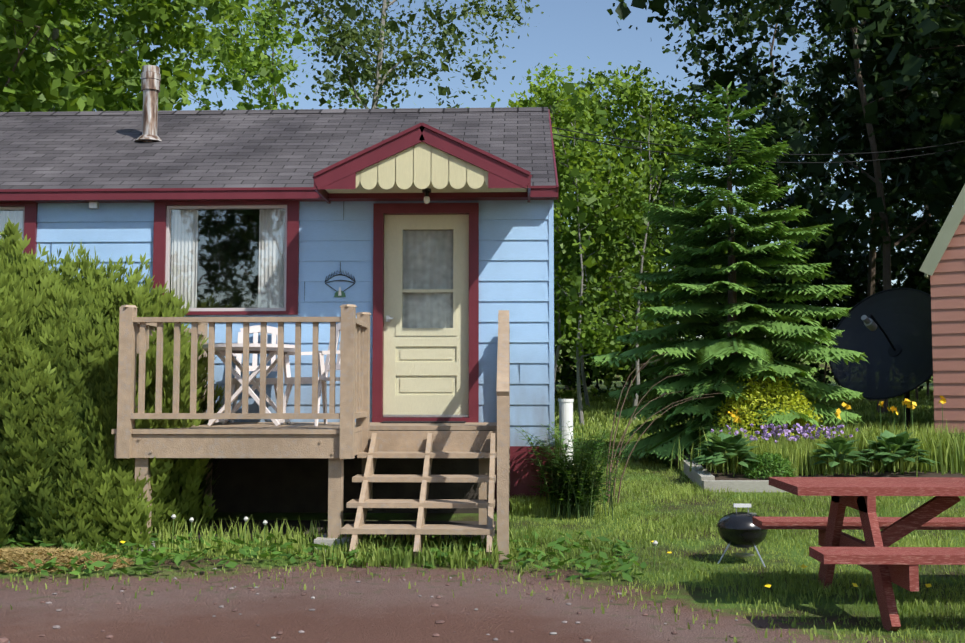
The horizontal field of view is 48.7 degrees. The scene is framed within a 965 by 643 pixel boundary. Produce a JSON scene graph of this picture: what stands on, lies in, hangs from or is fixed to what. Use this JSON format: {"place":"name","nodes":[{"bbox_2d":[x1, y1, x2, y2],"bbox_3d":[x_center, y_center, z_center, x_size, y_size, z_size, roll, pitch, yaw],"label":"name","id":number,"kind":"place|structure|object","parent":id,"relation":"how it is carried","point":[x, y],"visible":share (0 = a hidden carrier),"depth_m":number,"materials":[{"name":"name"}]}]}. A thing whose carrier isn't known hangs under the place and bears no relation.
{"place":"outdoors","nodes":[
{"label":"outdoors","id":0,"kind":"place"},
{"bbox_2d":[170,209,264,307],"bbox_3d":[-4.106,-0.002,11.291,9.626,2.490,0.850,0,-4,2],"label":"window interior","id":1,"kind":"object","parent":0,"point":[235,252],"depth_m":11.66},
{"bbox_2d":[380,421,465,422],"bbox_3d":[-0.567,0.975,10.332,0.800,0.011,0.350,0,-4,2],"label":"door mat","id":2,"kind":"object","parent":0,"point":[423,422],"depth_m":10.20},
{"bbox_2d":[0,338,964,642],"bbox_3d":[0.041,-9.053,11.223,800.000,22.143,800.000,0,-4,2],"label":"ground","id":3,"kind":"structure","parent":0,"point":[368,608],"depth_m":6.62,"materials":[{"name":"plant"}]},
{"bbox_2d":[7,1,111,62],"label":"tree leaves","id":4,"kind":"object","parent":3,"relation":"on","point":[82,20],"depth_m":49.59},
{"bbox_2d":[1,0,117,105],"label":"tree leaves","id":5,"kind":"object","parent":3,"relation":"on","point":[57,64],"visible":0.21,"depth_m":21.38,"materials":[{"name":"plant"}]},
{"bbox_2d":[0,4,128,64],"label":"tree leaves","id":6,"kind":"object","parent":3,"relation":"on","point":[82,25],"depth_m":32.43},
{"bbox_2d":[0,546,135,573],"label":"dry clippings","id":7,"kind":"object","parent":3,"relation":"on","point":[20,555],"visible":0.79,"depth_m":7.85,"materials":[{"name":"beige plant"}]},
{"bbox_2d":[6,0,171,109],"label":"tree leaves","id":8,"kind":"object","parent":3,"relation":"on","point":[63,28],"depth_m":26.93,"materials":[{"name":"plant"}]},
{"bbox_2d":[1,0,216,108],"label":"tree leaves","id":9,"kind":"object","parent":3,"relation":"on","point":[198,78],"depth_m":35.80,"materials":[{"name":"plant"}]},
{"bbox_2d":[0,216,224,549],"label":"arborvitae hedge","id":10,"kind":"object","parent":3,"relation":"on","point":[66,476],"visible":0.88,"depth_m":8.78,"materials":[{"name":"green plant"}]},
{"bbox_2d":[0,0,250,111],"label":"tree leaves","id":11,"kind":"object","parent":3,"relation":"on","point":[44,86],"depth_m":18.52,"materials":[{"name":"plant"}]},
{"bbox_2d":[0,0,290,111],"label":"tree leaves","id":12,"kind":"object","parent":3,"relation":"on","point":[232,9],"depth_m":22.70,"materials":[{"name":"plant"}]},
{"bbox_2d":[123,535,351,552],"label":"stone blocks","id":13,"kind":"structure","parent":3,"relation":"on","point":[325,541],"depth_m":8.44,"materials":[{"name":"stone"}]},
{"bbox_2d":[169,0,368,109],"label":"tree leaves","id":14,"kind":"object","parent":3,"relation":"on","point":[263,70],"depth_m":43.91,"materials":[{"name":"plant"}]},
{"bbox_2d":[36,200,554,445],"bbox_3d":[-4.026,-0.196,13.574,9.670,4.780,5.618,0,-4,2],"label":"house siding","id":15,"kind":"object","parent":3,"relation":"on","point":[516,258],"visible":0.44,"depth_m":10.67,"materials":[{"name":"wood"}]},
{"bbox_2d":[0,202,37,254],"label":"window casing","id":16,"kind":"structure","parent":15,"relation":"attached to","point":[30,222],"depth_m":10.80,"materials":[{"name":"wood"}]},
{"bbox_2d":[0,211,22,239],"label":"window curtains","id":17,"kind":"object","parent":16,"relation":"attached to","point":[11,219],"depth_m":10.93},
{"bbox_2d":[0,207,24,240],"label":"window frame","id":18,"kind":"object","parent":16,"relation":"in","point":[12,208],"visible":0.04,"depth_m":10.85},
{"bbox_2d":[0,210,22,236],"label":"curtain","id":19,"kind":"object","parent":18,"relation":"in","point":[10,216],"depth_m":10.88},
{"bbox_2d":[89,202,98,208],"bbox_3d":[-3.929,-1.187,10.795,0.080,0.090,0.055,0,-4,2],"label":"soffit light","id":20,"kind":"object","parent":15,"relation":"attached to","point":[93,205],"visible":0.64,"depth_m":10.77,"materials":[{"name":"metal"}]},
{"bbox_2d":[50,202,343,300],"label":"siding joints","id":21,"kind":"object","parent":15,"relation":"attached to","point":[304,282],"visible":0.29,"depth_m":10.73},
{"bbox_2d":[152,201,299,314],"bbox_3d":[-2.578,-0.676,10.762,1.470,1.225,0.109,0,-4,2],"label":"window casing","id":22,"kind":"structure","parent":15,"relation":"attached to","point":[159,257],"depth_m":10.72,"materials":[{"name":"wood"}]},
{"bbox_2d":[165,205,286,310],"bbox_3d":[-2.577,-0.634,10.769,1.236,1.073,0.070,0,-4,2],"label":"window frame","id":23,"kind":"object","parent":22,"relation":"in","point":[168,245],"visible":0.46,"depth_m":10.76,"materials":[{"name":"wood"}]},
{"bbox_2d":[169,208,284,307],"bbox_3d":[-2.577,-0.637,10.774,1.180,1.010,0.001,0,-4,2],"label":"window glass","id":24,"kind":"object","parent":23,"relation":"in","point":[211,256],"visible":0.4,"depth_m":10.78,"materials":[{"name":"glass"}]},
{"bbox_2d":[171,209,284,307],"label":"window curtains","id":25,"kind":"object","parent":22,"relation":"attached to","point":[192,269],"depth_m":10.83,"materials":[{"name":"fabric"}]},
{"bbox_2d":[0,107,555,188],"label":"cabin roof","id":26,"kind":"structure","parent":15,"relation":"on","point":[191,149],"depth_m":12.24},
{"bbox_2d":[135,65,161,141],"bbox_3d":[-3.884,-2.498,12.477,0.340,0.960,0.340,0,-4,2],"label":"flue pipe","id":27,"kind":"object","parent":26,"relation":"on","point":[150,80],"visible":0.9,"depth_m":12.40,"materials":[{"name":"metal"}]},
{"bbox_2d":[0,109,558,202],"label":"roof fascia","id":28,"kind":"structure","parent":26,"relation":"attached to","point":[148,195],"depth_m":10.64,"materials":[{"name":"wood"}]},
{"bbox_2d":[325,262,354,291],"bbox_3d":[-1.424,-0.447,10.680,0.315,0.303,0.012,0,-4,2],"label":"wall ornament","id":29,"kind":"object","parent":15,"relation":"attached to","point":[328,278],"visible":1,"depth_m":10.68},
{"bbox_2d":[334,291,345,296],"bbox_3d":[-1.424,-0.276,10.665,0.120,0.065,0.001,0,-4,2],"label":"welcome sign plaque","id":30,"kind":"object","parent":29,"relation":"hanging from","point":[342,294],"visible":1,"depth_m":10.66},
{"bbox_2d":[372,203,478,421],"bbox_3d":[-0.564,-0.091,10.649,1.053,2.184,0.120,0,-4,2],"label":"door casing","id":31,"kind":"structure","parent":15,"relation":"attached to","point":[380,210],"depth_m":10.61,"materials":[{"name":"wood"}]},
{"bbox_2d":[383,214,468,416],"bbox_3d":[-0.562,-0.061,10.695,0.853,2.030,0.053,0,-4,2],"label":"door","id":32,"kind":"structure","parent":31,"relation":"in","point":[425,371],"depth_m":10.66,"materials":[{"name":"wood"}]},
{"bbox_2d":[383,316,467,416],"bbox_3d":[-0.564,0.444,10.606,0.843,1.010,0.075,0,-4,2],"label":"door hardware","id":33,"kind":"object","parent":32,"relation":"attached to","point":[388,318],"depth_m":10.60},
{"bbox_2d":[402,230,452,327],"bbox_3d":[-0.548,-0.428,10.721,0.511,0.994,0.001,0,-4,2],"label":"door curtain","id":34,"kind":"object","parent":32,"relation":"in","point":[425,283],"visible":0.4,"depth_m":10.72,"materials":[{"name":"fabric"}]},
{"bbox_2d":[403,230,452,327],"bbox_3d":[-0.547,-0.426,10.756,0.511,0.994,0.012,0,-4,2],"label":"door window pane","id":35,"kind":"structure","parent":32,"relation":"attached to","point":[442,275],"depth_m":10.76,"materials":[{"name":"glass"}]},
{"bbox_2d":[325,142,526,192],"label":"pediment","id":36,"kind":"structure","parent":15,"relation":"attached to","point":[418,168],"depth_m":9.99,"materials":[{"name":"wood"}]},
{"bbox_2d":[313,122,531,203],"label":"gable trim","id":37,"kind":"structure","parent":36,"relation":"attached to","point":[502,173],"depth_m":9.97,"materials":[{"name":"wood"}]},
{"bbox_2d":[551,121,964,162],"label":"overhead wires","id":38,"kind":"object","parent":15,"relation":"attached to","point":[734,151],"visible":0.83,"depth_m":15.95,"materials":[{"name":"rubber"}]},
{"bbox_3d":[-0.539,-1.570,10.742,2.020,0.474,1.552,0,-4,2],"label":"canopy","id":39,"kind":"object","parent":15,"relation":"attached to","visible":0},
{"bbox_2d":[422,188,430,196],"bbox_3d":[-0.541,-1.248,10.364,0.088,0.075,0.090,0,-4,2],"label":"bulb socket","id":40,"kind":"object","parent":39,"relation":"attached to","point":[426,191],"visible":0.85,"depth_m":10.34,"materials":[{"name":"metal"}]},
{"bbox_2d":[423,196,429,203],"bbox_3d":[-0.541,-1.181,10.359,0.066,0.082,0.066,0,-4,2],"label":"light bulb","id":41,"kind":"object","parent":40,"relation":"attached to","point":[426,199],"visible":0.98,"depth_m":10.34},
{"bbox_2d":[58,515,537,560],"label":"deck weeds","id":42,"kind":"object","parent":3,"relation":"on","point":[280,537],"visible":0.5,"depth_m":8.52,"materials":[{"name":"green plant"}]},
{"bbox_2d":[111,304,496,537],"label":"deck","id":43,"kind":"structure","parent":3,"relation":"on","point":[347,436],"depth_m":8.57,"materials":[{"name":"wood"}]},
{"bbox_2d":[202,343,294,425],"bbox_3d":[-2.102,0.580,9.675,0.860,0.726,0.860,0,-4,2],"label":"patio table","id":44,"kind":"object","parent":43,"relation":"on","point":[254,348],"visible":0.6,"depth_m":9.47,"materials":[{"name":"plastic"}]},
{"bbox_2d":[230,325,285,423],"bbox_3d":[-2.174,0.499,10.287,0.549,0.964,0.621,0,-4,-6],"label":"chair","id":45,"kind":"object","parent":43,"relation":"on","point":[235,382],"visible":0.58,"depth_m":10.50,"materials":[{"name":"plastic"}]},
{"bbox_2d":[280,323,340,425],"bbox_3d":[-1.445,0.461,9.708,0.549,0.964,0.621,-3,-5,42],"label":"patio chair","id":46,"kind":"object","parent":43,"relation":"on","point":[323,377],"visible":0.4,"depth_m":9.66,"materials":[{"name":"plastic"}]},
{"bbox_2d":[0,529,648,581],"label":"weed leaves","id":47,"kind":"object","parent":3,"relation":"on","point":[622,548],"visible":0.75,"depth_m":7.97,"materials":[{"name":"green plant"}]},
{"bbox_2d":[162,430,495,546],"bbox_3d":[-1.393,1.470,9.581,3.020,0.953,1.660,0,-4,2],"label":"crawl space under deck","id":48,"kind":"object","parent":3,"relation":"on","point":[279,485],"visible":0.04,"depth_m":10.36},
{"bbox_2d":[249,0,549,108],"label":"pale tree leaves","id":49,"kind":"object","parent":3,"relation":"on","point":[348,35],"depth_m":26.57,"materials":[{"name":"plant"}]},
{"bbox_2d":[321,533,498,568],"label":"stair weeds","id":50,"kind":"object","parent":3,"relation":"on","point":[379,554],"visible":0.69,"depth_m":7.99,"materials":[{"name":"green plant"}]},
{"bbox_2d":[171,514,657,545],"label":"dandelion puffs","id":51,"kind":"object","parent":3,"relation":"on","point":[265,522],"visible":1,"depth_m":8.37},
{"bbox_2d":[341,310,509,561],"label":"stairs","id":52,"kind":"structure","parent":3,"relation":"on","point":[359,527],"depth_m":8.46,"materials":[{"name":"wood"}]},
{"bbox_2d":[0,567,873,642],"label":"gravel pebbles","id":53,"kind":"object","parent":3,"relation":"on","point":[4,640],"visible":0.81,"depth_m":6.32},
{"bbox_2d":[0,557,896,642],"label":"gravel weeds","id":54,"kind":"object","parent":3,"relation":"on","point":[110,573],"visible":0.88,"depth_m":7.04,"materials":[{"name":"green plant"}]},
{"bbox_2d":[378,98,529,108],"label":"tree leaves","id":55,"kind":"object","parent":3,"relation":"on","point":[492,104],"depth_m":33.85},
{"bbox_2d":[0,435,964,642],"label":"lawn grass","id":56,"kind":"structure","parent":3,"relation":"on","point":[704,524],"depth_m":8.66,"materials":[{"name":"plant"}]},
{"bbox_2d":[494,446,554,509],"bbox_3d":[-4.022,1.797,13.439,9.678,0.745,5.622,0,-4,2],"label":"house foundation","id":57,"kind":"object","parent":3,"relation":"on","point":[522,472],"visible":0.17,"depth_m":10.49,"materials":[{"name":"paint"}]},
{"bbox_2d":[121,519,931,587],"bbox_3d":[0.589,1.616,7.217,6.810,0.321,2.308,0,-4,2],"label":"dandelion","id":58,"kind":"object","parent":3,"relation":"on","point":[264,538],"depth_m":8.20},
{"bbox_2d":[509,493,560,515],"bbox_3d":[0.500,1.765,10.307,0.540,0.200,0.399,0,-4,2],"label":"grass tuft","id":59,"kind":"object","parent":3,"relation":"on","point":[525,505],"depth_m":10.16,"materials":[{"name":"plant"}]},
{"bbox_2d":[558,399,573,508],"bbox_3d":[0.834,1.314,10.628,0.152,1.083,0.154,0,-4,2],"label":"white vent pipe","id":60,"kind":"object","parent":3,"relation":"on","point":[565,411],"visible":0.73,"depth_m":10.59,"materials":[{"name":"plastic"}]},
{"bbox_2d":[554,316,586,389],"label":"understory leaves","id":61,"kind":"object","parent":3,"relation":"on","point":[564,349],"visible":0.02,"depth_m":32.47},
{"bbox_2d":[515,423,632,520],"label":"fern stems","id":62,"kind":"object","parent":3,"relation":"on","point":[580,510],"visible":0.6,"depth_m":10.04,"materials":[{"name":"plant"}]},
{"bbox_2d":[517,421,634,508],"bbox_3d":[0.887,1.361,10.168,1.268,0.804,1.025,0,-4,2],"label":"fern bush","id":63,"kind":"object","parent":62,"relation":"on","point":[561,477],"visible":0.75,"depth_m":10.07,"materials":[{"name":"green plant"}]},
{"bbox_2d":[510,63,645,393],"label":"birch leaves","id":64,"kind":"object","parent":3,"relation":"on","point":[563,321],"depth_m":22.88,"materials":[{"name":"plant"}]},
{"bbox_2d":[490,53,676,424],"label":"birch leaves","id":65,"kind":"object","parent":3,"relation":"on","point":[593,342],"depth_m":19.95,"materials":[{"name":"plant"}]},
{"bbox_2d":[554,309,623,397],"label":"understory leaves","id":66,"kind":"object","parent":3,"relation":"on","point":[564,372],"depth_m":31.13,"materials":[{"name":"plant"}]},
{"bbox_2d":[554,104,665,389],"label":"tree leaves","id":67,"kind":"object","parent":3,"relation":"on","point":[566,190],"depth_m":39.50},
{"bbox_2d":[554,213,666,395],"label":"understory leaves","id":68,"kind":"object","parent":3,"relation":"on","point":[589,383],"depth_m":30.68,"materials":[{"name":"plant"}]},
{"bbox_2d":[540,67,683,406],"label":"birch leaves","id":69,"kind":"object","parent":3,"relation":"on","point":[587,85],"depth_m":25.55,"materials":[{"name":"plant"}]},
{"bbox_2d":[554,194,710,401],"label":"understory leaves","id":70,"kind":"object","parent":3,"relation":"on","point":[612,372],"depth_m":28.14,"materials":[{"name":"plant"}]},
{"bbox_2d":[554,62,750,418],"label":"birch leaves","id":71,"kind":"object","parent":3,"relation":"on","point":[635,93],"depth_m":21.53,"materials":[{"name":"plant"}]},
{"bbox_2d":[607,267,701,386],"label":"understory leaves","id":72,"kind":"object","parent":3,"relation":"on","point":[633,383],"visible":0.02,"depth_m":35.13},
{"bbox_2d":[601,167,712,379],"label":"tree leaves","id":73,"kind":"object","parent":3,"relation":"on","point":[665,200],"depth_m":47.60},
{"bbox_2d":[605,353,718,503],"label":"dry twigs","id":74,"kind":"object","parent":3,"relation":"on","point":[625,431],"visible":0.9,"depth_m":11.23,"materials":[{"name":"plant"}]},
{"bbox_2d":[583,60,770,396],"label":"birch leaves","id":75,"kind":"object","parent":3,"relation":"on","point":[680,98],"depth_m":24.22,"materials":[{"name":"plant"}]},
{"bbox_2d":[667,443,786,491],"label":"bed timbers","id":76,"kind":"object","parent":3,"relation":"on","point":[702,476],"visible":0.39,"depth_m":11.67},
{"bbox_2d":[693,453,964,479],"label":"bed soil","id":77,"kind":"structure","parent":76,"relation":"in","point":[725,476],"depth_m":12.22,"materials":[{"name":"soil"}]},
{"bbox_2d":[684,432,763,466],"bbox_3d":[2.805,1.468,12.305,0.930,0.375,0.902,0,-4,2],"label":"hosta","id":78,"kind":"object","parent":77,"relation":"on","point":[720,444],"visible":1,"depth_m":12.13,"materials":[{"name":"green plant"}]},
{"bbox_2d":[590,80,867,465],"bbox_3d":[3.318,-0.588,14.577,3.740,5.601,3.835,0,-4,2],"label":"spruce","id":79,"kind":"object","parent":77,"relation":"on","point":[752,325],"depth_m":14.18,"materials":[{"name":"plant"}]},
{"bbox_2d":[710,374,825,448],"bbox_3d":[3.553,1.193,13.392,1.608,1.226,1.153,0,-4,2],"label":"golden shrub","id":80,"kind":"object","parent":77,"relation":"on","point":[757,392],"visible":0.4,"depth_m":13.22,"materials":[{"name":"yellow-green leaf foliage"},{"name":"twigs"}]},
{"bbox_2d":[743,452,797,479],"bbox_3d":[3.239,1.625,12.023,0.612,0.309,0.438,0,-4,2],"label":"round shrub","id":81,"kind":"object","parent":77,"relation":"on","point":[755,469],"visible":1,"depth_m":11.95,"materials":[{"name":"green plant"}]},
{"bbox_2d":[670,431,917,476],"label":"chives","id":82,"kind":"object","parent":77,"relation":"on","point":[798,452],"visible":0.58,"depth_m":12.36,"materials":[{"name":"green plant"}]},
{"bbox_2d":[710,423,858,442],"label":"purple flowers","id":83,"kind":"object","parent":82,"relation":"attached to","point":[803,432],"visible":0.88,"depth_m":12.53,"materials":[{"name":"plant"}]},
{"bbox_2d":[809,436,871,466],"bbox_3d":[4.049,1.470,12.132,0.689,0.362,0.620,0,-4,2],"label":"hosta","id":84,"kind":"object","parent":77,"relation":"on","point":[838,444],"visible":0.94,"depth_m":12.03,"materials":[{"name":"green plant"}]},
{"bbox_2d":[858,430,938,465],"bbox_3d":[4.729,1.456,12.315,0.832,0.393,0.875,3,-5,-35],"label":"hosta","id":85,"kind":"object","parent":77,"relation":"on","point":[886,439],"visible":0.98,"depth_m":12.18,"materials":[{"name":"green plant"}]},
{"bbox_2d":[631,234,837,369],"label":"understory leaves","id":86,"kind":"object","parent":3,"relation":"on","point":[754,299],"depth_m":28.86,"materials":[{"name":"plant"}]},
{"bbox_2d":[717,507,765,566],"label":"grill legs","id":87,"kind":"object","parent":3,"relation":"on","point":[744,555],"visible":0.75,"depth_m":7.98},
{"bbox_2d":[717,512,767,547],"bbox_3d":[1.956,1.567,8.025,0.381,0.267,0.381,0,-4,2],"label":"charcoal grill","id":88,"kind":"object","parent":87,"relation":"on","point":[739,529],"visible":0.85,"depth_m":7.89,"materials":[{"name":"metal"}]},
{"bbox_2d":[733,504,750,506],"bbox_3d":[1.956,1.386,8.037,0.130,0.026,0.028,0,-4,2],"label":"grill handle","id":89,"kind":"object","parent":88,"relation":"attached to","point":[741,505],"visible":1,"depth_m":8.02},
{"bbox_2d":[656,226,842,387],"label":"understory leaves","id":90,"kind":"object","parent":3,"relation":"on","point":[748,246],"visible":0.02,"depth_m":30.97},
{"bbox_2d":[687,256,836,385],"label":"understory leaves","id":91,"kind":"object","parent":3,"relation":"on","point":[775,354],"depth_m":29.49,"materials":[{"name":"plant"}]},
{"bbox_2d":[607,0,964,414],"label":"tree leaves","id":92,"kind":"object","parent":3,"relation":"on","point":[789,126],"depth_m":23.13,"materials":[{"name":"plant"}]},
{"bbox_2d":[662,0,919,362],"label":"tree leaves","id":93,"kind":"object","parent":3,"relation":"on","point":[694,57],"depth_m":41.74,"materials":[{"name":"plant"}]},
{"bbox_2d":[636,0,964,400],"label":"tree leaves","id":94,"kind":"object","parent":3,"relation":"on","point":[869,64],"depth_m":26.20,"materials":[{"name":"plant"}]},
{"bbox_2d":[709,201,915,385],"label":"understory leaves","id":95,"kind":"object","parent":3,"relation":"on","point":[862,276],"depth_m":29.65,"materials":[{"name":"plant"}]},
{"bbox_2d":[700,396,964,474],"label":"iris","id":96,"kind":"object","parent":3,"relation":"on","point":[946,451],"depth_m":12.72,"materials":[{"name":"plant"}]},
{"bbox_2d":[764,212,908,383],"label":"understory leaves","id":97,"kind":"object","parent":3,"relation":"on","point":[831,255],"depth_m":30.25,"materials":[{"name":"plant"}]},
{"bbox_2d":[771,207,915,328],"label":"understory leaves","id":98,"kind":"object","parent":3,"relation":"on","point":[860,249],"visible":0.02,"depth_m":32.54,"materials":[{"name":"plant"}]},
{"bbox_2d":[752,477,964,630],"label":"picnic table","id":99,"kind":"object","parent":3,"relation":"on","point":[880,559],"visible":0.98,"depth_m":6.20,"materials":[{"name":"wood"}]},
{"bbox_2d":[764,0,955,251],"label":"tree leaves","id":100,"kind":"object","parent":3,"relation":"on","point":[858,197],"depth_m":38.74,"materials":[{"name":"plant"}]},
{"bbox_2d":[800,235,932,401],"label":"understory leaves","id":101,"kind":"object","parent":3,"relation":"on","point":[914,272],"depth_m":28.82,"materials":[{"name":"plant"}]},
{"bbox_2d":[773,7,962,246],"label":"tree leaves","id":102,"kind":"object","parent":3,"relation":"on","point":[808,59],"depth_m":32.05,"materials":[{"name":"plant"}]},
{"bbox_2d":[778,0,964,255],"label":"tree leaves","id":103,"kind":"object","parent":3,"relation":"on","point":[939,200],"depth_m":23.79,"materials":[{"name":"plant"}]},
{"bbox_2d":[829,288,932,430],"bbox_3d":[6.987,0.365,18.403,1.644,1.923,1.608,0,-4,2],"label":"satellite dish","id":104,"kind":"object","parent":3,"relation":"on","point":[903,318],"visible":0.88,"depth_m":18.61,"materials":[{"name":"metal"}]},
{"bbox_2d":[861,315,876,330],"bbox_3d":[6.496,0.027,17.952,0.150,0.261,0.377,-4,-5,46],"label":"satellite dish receiver","id":105,"kind":"object","parent":104,"relation":"attached to","point":[870,324],"visible":1,"depth_m":17.91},
{"bbox_2d":[830,0,964,182],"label":"tree leaves","id":106,"kind":"object","parent":3,"relation":"on","point":[934,13],"depth_m":20.34,"materials":[{"name":"plant"}]},
{"bbox_2d":[849,4,956,251],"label":"tree leaves","id":107,"kind":"object","parent":3,"relation":"on","point":[887,178],"visible":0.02,"depth_m":42.45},
{"bbox_2d":[878,243,929,395],"bbox_3d":[13.402,-0.654,30.980,6.295,5.782,4.820,0,-4,2],"label":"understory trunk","id":108,"kind":"object","parent":3,"relation":"on","point":[927,393],"depth_m":31.30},
{"bbox_2d":[892,242,927,388],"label":"understory leaves","id":109,"kind":"object","parent":3,"relation":"on","point":[905,261],"depth_m":32.03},
{"bbox_2d":[895,223,937,391],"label":"understory leaves","id":110,"kind":"object","parent":3,"relation":"on","point":[903,273],"visible":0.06,"depth_m":28.43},
{"bbox_2d":[930,214,964,432],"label":"shed","id":111,"kind":"structure","parent":3,"relation":"on","point":[947,280],"depth_m":15.51,"materials":[{"name":"wood"}]},
{"bbox_2d":[919,184,964,279],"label":"roof trim","id":112,"kind":"structure","parent":111,"relation":"attached to","point":[943,239],"depth_m":15.47,"materials":[{"name":"wood"}]},
{"bbox_2d":[15,0,952,337],"label":"sky","id":113,"kind":"structure","parent":0,"point":[574,30],"materials":[{"name":"blue"}]},
{"bbox_2d":[554,388,934,438],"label":"lawn grass","id":114,"kind":"structure","parent":0,"point":[601,409],"depth_m":23.00,"materials":[{"name":"plant"}]}
]}

